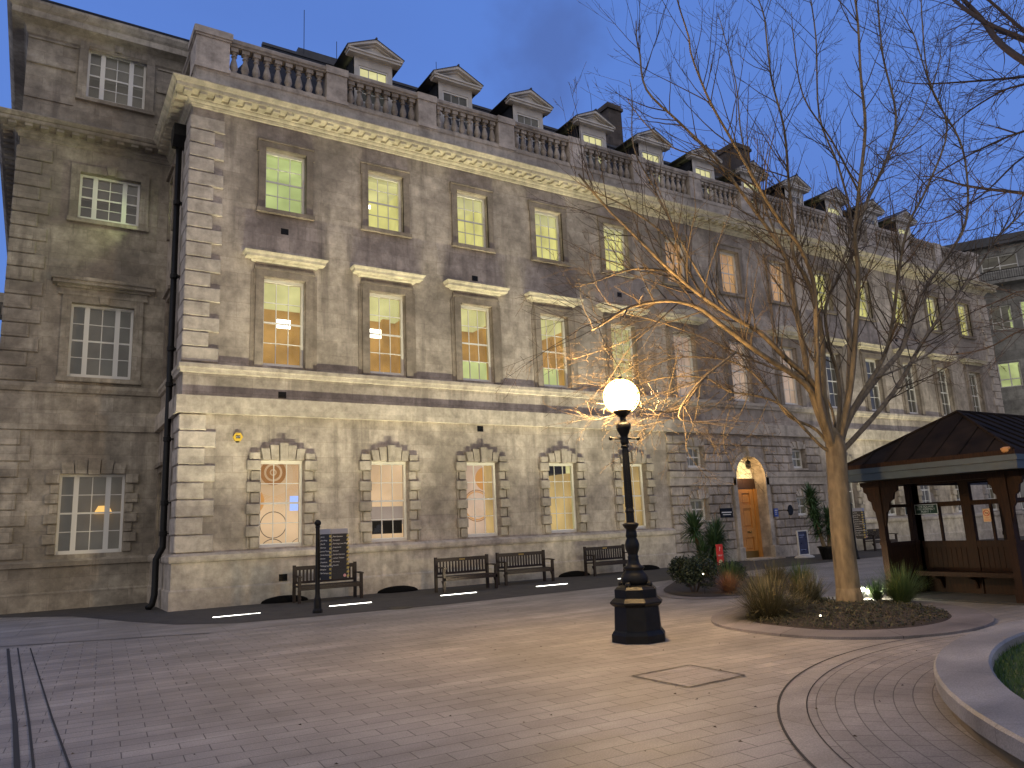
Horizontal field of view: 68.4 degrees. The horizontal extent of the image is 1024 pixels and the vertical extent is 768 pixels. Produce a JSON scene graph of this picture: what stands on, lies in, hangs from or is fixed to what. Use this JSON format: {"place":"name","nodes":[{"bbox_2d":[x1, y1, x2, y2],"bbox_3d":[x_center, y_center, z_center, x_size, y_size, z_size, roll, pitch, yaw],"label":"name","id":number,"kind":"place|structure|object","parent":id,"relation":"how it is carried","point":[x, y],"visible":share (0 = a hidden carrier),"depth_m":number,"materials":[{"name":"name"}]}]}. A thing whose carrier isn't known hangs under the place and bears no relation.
{"place":"outdoors","nodes":[
{"label":"outdoors","id":0,"kind":"place"},
{"bbox_2d":[0,605,442,646],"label":"path","id":1,"kind":"structure","parent":0,"point":[46,631],"depth_m":14.91,"materials":[{"name":"stone"}]},
{"bbox_2d":[0,556,1023,767],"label":"ground","id":2,"kind":"structure","parent":0,"point":[356,695],"depth_m":7.82,"materials":[{"name":"stone"}]},
{"bbox_2d":[0,0,188,614],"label":"side wing","id":3,"kind":"structure","parent":2,"relation":"on","point":[85,166],"depth_m":22.38,"materials":[{"name":"grey stone"}]},
{"bbox_2d":[41,458,138,554],"bbox_3d":[-12.130,3.564,21.708,2.340,2.774,0.870,4,-13,-32],"label":"window","id":4,"kind":"structure","parent":3,"relation":"in","point":[86,509],"depth_m":21.77,"materials":[{"name":"white paint"}]},
{"bbox_2d":[51,273,156,385],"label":"window","id":5,"kind":"structure","parent":3,"relation":"in","point":[95,342],"depth_m":22.68,"materials":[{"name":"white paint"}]},
{"bbox_2d":[66,163,149,232],"bbox_3d":[-12.531,-5.693,23.454,2.220,1.890,0.760,4,-13,-32],"label":"window","id":6,"kind":"structure","parent":3,"relation":"in","point":[93,200],"depth_m":23.45,"materials":[{"name":"white paint"}]},
{"bbox_2d":[75,40,155,116],"bbox_3d":[-12.728,-9.740,24.251,2.220,2.150,0.760,4,-13,-32],"label":"window","id":7,"kind":"structure","parent":3,"relation":"in","point":[106,80],"depth_m":24.27,"materials":[{"name":"grey glass"}]},
{"bbox_2d":[6,633,200,767],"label":"drain channel","id":8,"kind":"object","parent":2,"relation":"on","point":[16,753],"visible":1,"depth_m":7.40,"materials":[{"name":"black metal"}]},
{"bbox_2d":[146,10,1023,611],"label":"hospital building","id":9,"kind":"structure","parent":2,"relation":"on","point":[366,244],"depth_m":24.77,"materials":[{"name":"beige stone"}]},
{"bbox_2d":[154,462,162,550],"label":"window","id":10,"kind":"structure","parent":9,"relation":"in","point":[159,466],"depth_m":21.71,"materials":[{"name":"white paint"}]},
{"bbox_2d":[145,122,185,609],"bbox_3d":[-9.494,-0.838,20.698,0.532,13.570,0.552,4,-13,-32],"label":"drainpipe","id":11,"kind":"object","parent":9,"relation":"attached to","point":[178,135],"visible":0.98,"depth_m":20.68,"materials":[{"name":"black metal"}]},
{"bbox_2d":[162,285,169,382],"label":"window","id":12,"kind":"structure","parent":9,"relation":"in","point":[166,296],"depth_m":22.57,"materials":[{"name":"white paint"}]},
{"bbox_2d":[166,163,174,241],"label":"window","id":13,"kind":"structure","parent":9,"relation":"in","point":[170,178],"depth_m":23.58,"materials":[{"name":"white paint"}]},
{"bbox_2d":[233,433,242,442],"bbox_3d":[-7.304,1.429,20.069,0.256,0.255,0.080,4,-13,-32],"label":"alarm box","id":14,"kind":"object","parent":9,"relation":"attached to","point":[237,437],"visible":1,"depth_m":20.04,"materials":[{"name":"yellow plastic"}]},
{"bbox_2d":[245,443,317,547],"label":"window","id":15,"kind":"structure","parent":9,"relation":"in","point":[279,508],"depth_m":20.83,"materials":[{"name":"beige glass"}]},
{"bbox_2d":[256,136,314,221],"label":"window","id":16,"kind":"structure","parent":9,"relation":"in","point":[280,176],"depth_m":22.56,"materials":[{"name":"glass"}]},
{"bbox_2d":[243,248,328,370],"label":"window","id":17,"kind":"structure","parent":9,"relation":"in","point":[276,307],"depth_m":21.75,"materials":[{"name":"white paint"}]},
{"bbox_2d":[360,160,411,238],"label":"window","id":18,"kind":"structure","parent":9,"relation":"in","point":[381,196],"depth_m":24.18,"materials":[{"name":"yellow paint"}]},
{"bbox_2d":[350,264,425,377],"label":"window","id":19,"kind":"structure","parent":9,"relation":"in","point":[380,317],"depth_m":23.38,"materials":[{"name":"white paint"}]},
{"bbox_2d":[358,445,421,541],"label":"window","id":20,"kind":"structure","parent":9,"relation":"in","point":[383,485],"depth_m":22.36,"materials":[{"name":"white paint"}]},
{"bbox_2d":[449,181,496,253],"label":"window","id":21,"kind":"structure","parent":9,"relation":"in","point":[467,212],"depth_m":25.80,"materials":[{"name":"yellow glass"}]},
{"bbox_2d":[443,279,509,384],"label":"window","id":22,"kind":"structure","parent":9,"relation":"in","point":[470,338],"depth_m":25.02,"materials":[{"name":"white paint"}]},
{"bbox_2d":[455,447,511,536],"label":"window","id":23,"kind":"structure","parent":9,"relation":"in","point":[476,485],"depth_m":24.08,"materials":[{"name":"white paint"}]},
{"bbox_2d":[528,199,570,266],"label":"window","id":24,"kind":"structure","parent":9,"relation":"in","point":[544,231],"depth_m":27.45,"materials":[{"name":"yellow paint"}]},
{"bbox_2d":[524,291,583,389],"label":"window","id":25,"kind":"structure","parent":9,"relation":"in","point":[557,334],"depth_m":26.65,"materials":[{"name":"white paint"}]},
{"bbox_2d":[538,449,589,532],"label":"window","id":26,"kind":"structure","parent":9,"relation":"in","point":[556,479],"depth_m":25.72,"materials":[{"name":"white paint"}]},
{"bbox_2d":[597,215,636,278],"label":"window","id":27,"kind":"structure","parent":9,"relation":"in","point":[608,265],"depth_m":29.09,"materials":[{"name":"yellow glass"}]},
{"bbox_2d":[596,302,649,394],"bbox_3d":[4.159,-1.263,28.012,2.370,3.300,0.650,4,-13,-32],"label":"window","id":28,"kind":"structure","parent":9,"relation":"in","point":[607,325],"depth_m":28.23,"materials":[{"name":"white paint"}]},
{"bbox_2d":[612,451,657,528],"bbox_3d":[4.351,3.801,27.100,1.910,2.764,0.500,4,-13,-32],"label":"window","id":29,"kind":"structure","parent":9,"relation":"in","point":[636,470],"depth_m":27.27,"materials":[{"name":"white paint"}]},
{"bbox_2d":[658,229,695,288],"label":"window","id":30,"kind":"structure","parent":9,"relation":"in","point":[665,259],"depth_m":30.62,"materials":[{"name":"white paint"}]},
{"bbox_2d":[659,309,707,398],"bbox_3d":[6.809,-1.174,29.686,2.370,3.520,0.650,4,-13,-32],"label":"window","id":31,"kind":"structure","parent":9,"relation":"in","point":[696,320],"depth_m":29.86,"materials":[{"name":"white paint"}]},
{"bbox_2d":[684,438,706,469],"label":"window","id":32,"kind":"structure","parent":9,"relation":"in","point":[694,443],"depth_m":29.19,"materials":[{"name":"white paint"}]},
{"bbox_2d":[688,490,711,522],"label":"window","id":33,"kind":"structure","parent":9,"relation":"in","point":[696,503],"depth_m":28.84,"materials":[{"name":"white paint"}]},
{"bbox_2d":[713,242,747,298],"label":"window","id":34,"kind":"structure","parent":9,"relation":"in","point":[729,270],"depth_m":32.35,"materials":[{"name":"white paint"}]},
{"bbox_2d":[716,321,760,402],"bbox_3d":[9.469,-0.869,31.319,2.370,3.300,0.650,4,-13,-32],"label":"window","id":35,"kind":"structure","parent":9,"relation":"in","point":[742,378],"depth_m":31.48,"materials":[{"name":"white paint"}]},
{"bbox_2d":[763,253,792,306],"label":"window","id":36,"kind":"structure","parent":9,"relation":"in","point":[776,295],"depth_m":33.95,"materials":[{"name":"white paint"}]},
{"bbox_2d":[767,325,807,406],"bbox_3d":[12.119,-0.780,32.993,2.370,3.520,0.650,4,-13,-32],"label":"window","id":37,"kind":"structure","parent":9,"relation":"in","point":[786,391],"depth_m":33.11,"materials":[{"name":"white paint"}]},
{"bbox_2d":[790,441,808,469],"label":"window","id":38,"kind":"structure","parent":9,"relation":"in","point":[796,454],"depth_m":32.41,"materials":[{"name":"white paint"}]},
{"bbox_2d":[794,488,809,517],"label":"window","id":39,"kind":"structure","parent":9,"relation":"in","point":[800,499],"depth_m":32.02,"materials":[{"name":"white paint"}]},
{"bbox_2d":[810,264,838,314],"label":"window","id":40,"kind":"structure","parent":9,"relation":"in","point":[833,312],"depth_m":35.74,"materials":[{"name":"white paint"}]},
{"bbox_2d":[813,337,846,408],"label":"window","id":41,"kind":"structure","parent":9,"relation":"in","point":[831,382],"depth_m":35.05,"materials":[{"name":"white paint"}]},
{"bbox_2d":[847,455,865,513],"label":"window","id":42,"kind":"structure","parent":9,"relation":"in","point":[859,493],"depth_m":33.94,"materials":[{"name":"white paint"}]},
{"bbox_2d":[851,273,877,321],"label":"window","id":43,"kind":"structure","parent":9,"relation":"in","point":[863,312],"depth_m":37.35,"materials":[{"name":"glass"}]},
{"bbox_2d":[858,342,889,412],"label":"window","id":44,"kind":"structure","parent":9,"relation":"in","point":[867,350],"depth_m":36.45,"materials":[{"name":"white paint"}]},
{"bbox_2d":[888,486,904,515],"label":"window","id":45,"kind":"structure","parent":9,"relation":"in","point":[892,512],"depth_m":35.52,"materials":[{"name":"white paint"}]},
{"bbox_2d":[887,282,913,327],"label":"window","id":46,"kind":"structure","parent":9,"relation":"in","point":[890,285],"depth_m":38.96,"materials":[{"name":"white paint"}]},
{"bbox_2d":[892,348,925,415],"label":"window","id":47,"kind":"structure","parent":9,"relation":"in","point":[908,397],"depth_m":38.10,"materials":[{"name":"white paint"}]},
{"bbox_2d":[917,486,941,506],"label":"window","id":48,"kind":"structure","parent":9,"relation":"in","point":[924,495],"depth_m":37.26,"materials":[{"name":"white paint"}]},
{"bbox_2d":[922,293,946,334],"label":"window","id":49,"kind":"structure","parent":9,"relation":"in","point":[926,307],"depth_m":40.64,"materials":[{"name":"yellow glass"}]},
{"bbox_2d":[928,353,957,416],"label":"window","id":50,"kind":"structure","parent":9,"relation":"in","point":[942,396],"depth_m":39.77,"materials":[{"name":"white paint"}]},
{"bbox_2d":[950,485,974,511],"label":"window","id":51,"kind":"structure","parent":9,"relation":"in","point":[954,488],"depth_m":38.11,"materials":[{"name":"white paint"}]},
{"bbox_2d":[953,297,976,339],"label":"window","id":52,"kind":"structure","parent":9,"relation":"in","point":[959,311],"depth_m":42.30,"materials":[{"name":"yellow glass"}]},
{"bbox_2d":[959,358,988,411],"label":"window","id":53,"kind":"structure","parent":9,"relation":"in","point":[974,405],"depth_m":41.46,"materials":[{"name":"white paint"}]},
{"bbox_2d":[982,485,997,510],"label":"window","id":54,"kind":"structure","parent":9,"relation":"in","point":[988,493],"depth_m":40.39,"materials":[{"name":"white paint"}]},
{"bbox_2d":[603,377,665,644],"bbox_3d":[1.689,1.734,10.861,0.720,3.755,0.720,4,-13,-32],"label":"lamp post","id":55,"kind":"object","parent":2,"relation":"on","point":[636,602],"visible":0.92,"depth_m":10.50,"materials":[{"name":"black metal"}]},
{"bbox_2d":[632,665,743,686],"bbox_3d":[1.865,3.069,7.936,0.884,0.004,0.864,4,-13,-32],"label":"manhole cover","id":56,"kind":"object","parent":2,"relation":"on","point":[690,676],"visible":1,"depth_m":7.91,"materials":[{"name":"beige stone"}]},
{"bbox_2d":[656,576,820,598],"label":"bed kerb","id":57,"kind":"structure","parent":2,"relation":"on","point":[660,591],"depth_m":16.32,"materials":[{"name":"stone"}]},
{"bbox_2d":[495,0,1023,602],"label":"bare tree","id":58,"kind":"object","parent":2,"relation":"on","point":[835,448],"visible":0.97,"depth_m":13.90,"materials":[{"name":"brown plant"}]},
{"bbox_2d":[711,597,994,639],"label":"bed kerb","id":59,"kind":"structure","parent":2,"relation":"on","point":[962,619],"depth_m":10.38,"materials":[{"name":"stone"}]},
{"bbox_2d":[847,410,1023,604],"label":"garden shelter","id":60,"kind":"object","parent":2,"relation":"on","point":[963,450],"visible":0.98,"depth_m":14.03,"materials":[{"name":"brown wood"}]},
{"bbox_2d":[905,504,938,514],"bbox_3d":[8.173,2.507,15.051,0.018,0.190,0.660,4,-13,-32],"label":"safety sign","id":61,"kind":"object","parent":60,"relation":"attached to","point":[927,509],"visible":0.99,"depth_m":14.97,"materials":[{"name":"green"}]},
{"bbox_2d":[982,508,991,521],"bbox_3d":[8.832,2.439,14.014,0.012,0.240,0.130,4,-13,-32],"label":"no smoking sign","id":62,"kind":"object","parent":60,"relation":"attached to","point":[986,515],"visible":1,"depth_m":14.01,"materials":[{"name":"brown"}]},
{"bbox_2d":[933,619,1023,767],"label":"garden wall","id":63,"kind":"structure","parent":2,"relation":"on","point":[983,702],"depth_m":5.72,"materials":[{"name":"stone"}]},
{"bbox_2d":[944,231,1023,516],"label":"building","id":64,"kind":"structure","parent":2,"relation":"on","point":[1009,271],"depth_m":45.65,"materials":[{"name":"stone"}]},
{"bbox_2d":[980,253,1018,272],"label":"window","id":65,"kind":"structure","parent":64,"relation":"in","point":[1011,262],"depth_m":47.10,"materials":[{"name":"grey glass"}]},
{"bbox_2d":[990,304,1014,330],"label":"window","id":66,"kind":"structure","parent":64,"relation":"in","point":[1004,309],"depth_m":46.82,"materials":[{"name":"grey glass"}]},
{"bbox_2d":[997,361,1023,387],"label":"window","id":67,"kind":"structure","parent":64,"relation":"in","point":[1009,377],"depth_m":46.20,"materials":[{"name":"yellow glass"}]},
{"bbox_2d":[1008,301,1023,327],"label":"window","id":68,"kind":"structure","parent":64,"relation":"in","point":[1021,302],"depth_m":46.46,"materials":[{"name":"yellow glass"}]},
{"bbox_2d":[1019,482,1023,508],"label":"window","id":69,"kind":"structure","parent":64,"relation":"in","point":[1021,493],"depth_m":45.15,"materials":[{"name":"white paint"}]},
{"bbox_2d":[0,536,1023,624],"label":"pavement","id":70,"kind":"structure","parent":0,"point":[137,612],"depth_m":19.02,"materials":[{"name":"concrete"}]},
{"bbox_2d":[211,613,260,617],"bbox_3d":[-6.057,5.106,16.643,1.100,0.016,0.090,4,-13,-32],"label":"ground light","id":71,"kind":"object","parent":70,"relation":"on","point":[235,615],"visible":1,"depth_m":16.59,"materials":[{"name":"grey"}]},
{"bbox_2d":[292,561,363,603],"bbox_3d":[-4.792,5.165,19.666,1.720,0.930,0.590,4,-13,-32],"label":"bench","id":72,"kind":"object","parent":70,"relation":"on","point":[354,585],"visible":0.69,"depth_m":19.64,"materials":[{"name":"brown wood"}]},
{"bbox_2d":[312,520,348,613],"bbox_3d":[-3.975,3.989,16.581,0.795,2.005,0.422,1,-11,-16],"label":"signpost","id":73,"kind":"object","parent":70,"relation":"on","point":[335,546],"visible":1,"depth_m":16.64,"materials":[{"name":"black metal"}]},
{"bbox_2d":[328,602,372,606],"bbox_3d":[-3.854,5.269,18.015,1.100,0.018,0.090,4,-13,-32],"label":"ground light","id":74,"kind":"object","parent":70,"relation":"on","point":[350,604],"visible":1,"depth_m":17.98,"materials":[{"name":"white"}]},
{"bbox_2d":[388,606,411,608],"bbox_3d":[-2.468,4.944,16.643,0.520,0.009,0.520,4,-13,-32],"label":"manhole cover","id":75,"kind":"object","parent":70,"relation":"on","point":[404,607],"visible":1,"depth_m":16.63,"materials":[{"name":"black metal"}]},
{"bbox_2d":[440,592,477,595],"bbox_3d":[-1.381,5.452,19.556,1.100,0.018,0.090,4,-13,-32],"label":"ground light","id":76,"kind":"object","parent":70,"relation":"on","point":[458,594],"visible":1,"depth_m":19.51,"materials":[{"name":"white"}]},
{"bbox_2d":[434,554,497,592],"bbox_3d":[-1.253,5.227,20.829,1.720,0.930,0.590,5,-13,-33],"label":"bench","id":77,"kind":"object","parent":70,"relation":"on","point":[487,575],"visible":1,"depth_m":20.93,"materials":[{"name":"brown wood"}]},
{"bbox_2d":[495,550,554,585],"bbox_3d":[0.411,5.484,22.559,1.720,0.930,0.590,4,-13,-31],"label":"bench","id":78,"kind":"object","parent":70,"relation":"on","point":[543,569],"visible":0.98,"depth_m":22.67,"materials":[{"name":"brown wood"}]},
{"bbox_2d":[583,544,627,575],"bbox_3d":[3.227,5.794,24.834,1.720,0.930,0.590,4,-13,-32],"label":"bench","id":79,"kind":"object","parent":70,"relation":"on","point":[621,547],"visible":0.86,"depth_m":24.87,"materials":[{"name":"brown wood"}]},
{"bbox_2d":[795,530,814,557],"bbox_3d":[11.371,6.248,29.426,0.900,1.050,0.540,2,-12,-24],"label":"pavement sign","id":80,"kind":"object","parent":70,"relation":"on","point":[803,544],"visible":0.99,"depth_m":29.40,"materials":[{"name":"paint"}]},
{"bbox_2d":[817,546,832,559],"bbox_3d":[11.563,6.159,27.516,0.740,0.476,0.740,4,-13,-32],"label":"plant pot","id":81,"kind":"object","parent":70,"relation":"on","point":[825,552],"visible":0.62,"depth_m":27.29,"materials":[{"name":"black metal"}]},
{"bbox_2d":[799,481,831,545],"bbox_3d":[11.367,4.776,27.761,1.844,2.631,1.309,1,-12,-19],"label":"yucca palm","id":82,"kind":"object","parent":81,"relation":"in","point":[815,514],"visible":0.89,"depth_m":27.58,"materials":[{"name":"green plant"}]},
{"bbox_2d":[850,503,867,558],"bbox_3d":[12.568,5.249,27.056,0.795,2.005,0.422,1,-11,-16],"label":"signpost","id":83,"kind":"object","parent":70,"relation":"on","point":[859,522],"visible":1,"depth_m":27.03,"materials":[{"name":"black metal"}]},
{"bbox_2d":[863,529,897,550],"bbox_3d":[15.988,6.718,32.665,1.720,0.930,0.590,4,-13,-32],"label":"bench","id":84,"kind":"object","parent":70,"relation":"on","point":[874,534],"visible":0.57,"depth_m":32.67,"materials":[{"name":"brown wood"}]},
{"bbox_2d":[0,0,1023,335],"label":"sky","id":85,"kind":"structure","parent":0,"point":[508,46],"materials":[{"name":"blue"}]},
{"bbox_2d":[664,576,794,595],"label":"soil","id":86,"kind":"structure","parent":0,"point":[675,588],"depth_m":17.47,"materials":[{"name":"brown soil"}]},
{"bbox_2d":[667,550,717,591],"bbox_3d":[4.059,4.239,17.022,1.016,0.934,0.982,4,-13,-32],"label":"bush","id":87,"kind":"object","parent":86,"relation":"on","point":[684,569],"visible":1,"depth_m":16.91,"materials":[{"name":"green plant"}]},
{"bbox_2d":[677,508,736,575],"bbox_3d":[5.849,4.597,22.276,2.200,2.252,1.878,4,-13,-32],"label":"yucca palm","id":88,"kind":"object","parent":86,"relation":"on","point":[714,536],"visible":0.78,"depth_m":22.08,"materials":[{"name":"green plant"}]},
{"bbox_2d":[716,544,723,581],"bbox_3d":[5.347,4.607,19.297,0.180,0.980,0.027,0,-11,-12],"label":"red banner sign","id":89,"kind":"object","parent":86,"relation":"on","point":[719,551],"visible":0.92,"depth_m":19.33,"materials":[{"name":"red fabric"}]},
{"bbox_2d":[707,570,749,593],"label":"ornamental grass","id":90,"kind":"object","parent":86,"relation":"on","point":[726,585],"depth_m":16.40,"materials":[{"name":"orange plant"}]},
{"bbox_2d":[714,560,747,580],"bbox_3d":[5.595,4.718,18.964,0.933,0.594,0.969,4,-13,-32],"label":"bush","id":91,"kind":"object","parent":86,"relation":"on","point":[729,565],"visible":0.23,"depth_m":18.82,"materials":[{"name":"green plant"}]},
{"bbox_2d":[714,557,748,581],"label":"ornamental grass","id":92,"kind":"object","parent":86,"relation":"on","point":[723,570],"depth_m":18.01,"materials":[{"name":"green plant"}]},
{"bbox_2d":[756,558,794,585],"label":"ornamental grass","id":93,"kind":"object","parent":86,"relation":"on","point":[770,570],"depth_m":17.23,"materials":[{"name":"plant"}]},
{"bbox_2d":[783,560,820,583],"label":"ornamental grass","id":94,"kind":"object","parent":86,"relation":"on","point":[796,572],"depth_m":17.42,"materials":[{"name":"plant"}]},
{"bbox_2d":[778,568,825,603],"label":"ornamental grass","id":95,"kind":"object","parent":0,"point":[803,588],"depth_m":13.21,"materials":[{"name":"plant"}]},
{"bbox_2d":[791,569,834,601],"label":"ornamental grass","id":96,"kind":"object","parent":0,"point":[818,595],"depth_m":13.52,"materials":[{"name":"plant"}]},
{"bbox_2d":[746,597,951,629],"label":"leaf litter","id":97,"kind":"object","parent":0,"point":[828,600],"visible":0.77,"depth_m":11.34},
{"bbox_2d":[733,569,791,599],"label":"ornamental grass","id":98,"kind":"object","parent":97,"relation":"on","point":[760,582],"depth_m":13.52,"materials":[{"name":"brown plant"}]},
{"bbox_2d":[704,563,831,624],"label":"ornamental grass","id":99,"kind":"object","parent":97,"relation":"on","point":[765,603],"depth_m":11.71,"materials":[{"name":"green plant"}]},
{"bbox_2d":[778,590,812,608],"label":"ornamental grass","id":100,"kind":"object","parent":97,"relation":"on","point":[798,602],"depth_m":12.31,"materials":[{"name":"plant"}]},
{"bbox_2d":[861,587,865,597],"bbox_3d":[6.595,3.915,14.153,0.120,0.180,0.120,4,-13,-32],"label":"garden spotlight","id":101,"kind":"object","parent":97,"relation":"on","point":[864,594],"visible":0.68,"depth_m":14.10,"materials":[{"name":"white metal"}]},
{"bbox_2d":[861,577,887,599],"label":"ornamental grass","id":102,"kind":"object","parent":97,"relation":"on","point":[876,594],"depth_m":13.69,"materials":[{"name":"green plant"}]},
{"bbox_2d":[860,561,934,602],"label":"ornamental grass","id":103,"kind":"object","parent":97,"relation":"on","point":[903,590],"depth_m":13.07,"materials":[{"name":"green plant"}]},
{"bbox_2d":[777,630,973,767],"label":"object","id":104,"kind":"structure","parent":0,"point":[786,733],"depth_m":6.38,"materials":[{"name":"grey stone"}]},
{"bbox_2d":[780,630,977,767],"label":"path","id":105,"kind":"structure","parent":0,"point":[812,745],"depth_m":6.37,"materials":[{"name":"stone"}]},
{"bbox_2d":[808,636,1012,767],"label":"path","id":106,"kind":"structure","parent":0,"point":[889,708],"depth_m":6.02,"materials":[{"name":"stone"}]},
{"bbox_2d":[993,642,1023,698],"bbox_3d":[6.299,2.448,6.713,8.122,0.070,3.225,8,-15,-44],"label":"grass","id":107,"kind":"structure","parent":0,"point":[1006,665],"depth_m":6.79,"materials":[{"name":"green plant"}]},
{"bbox_2d":[847,0,1023,399],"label":"bare tree","id":108,"kind":"object","parent":107,"relation":"on","point":[992,29],"visible":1,"depth_m":11.97,"materials":[{"name":"brown plant"}]}
]}

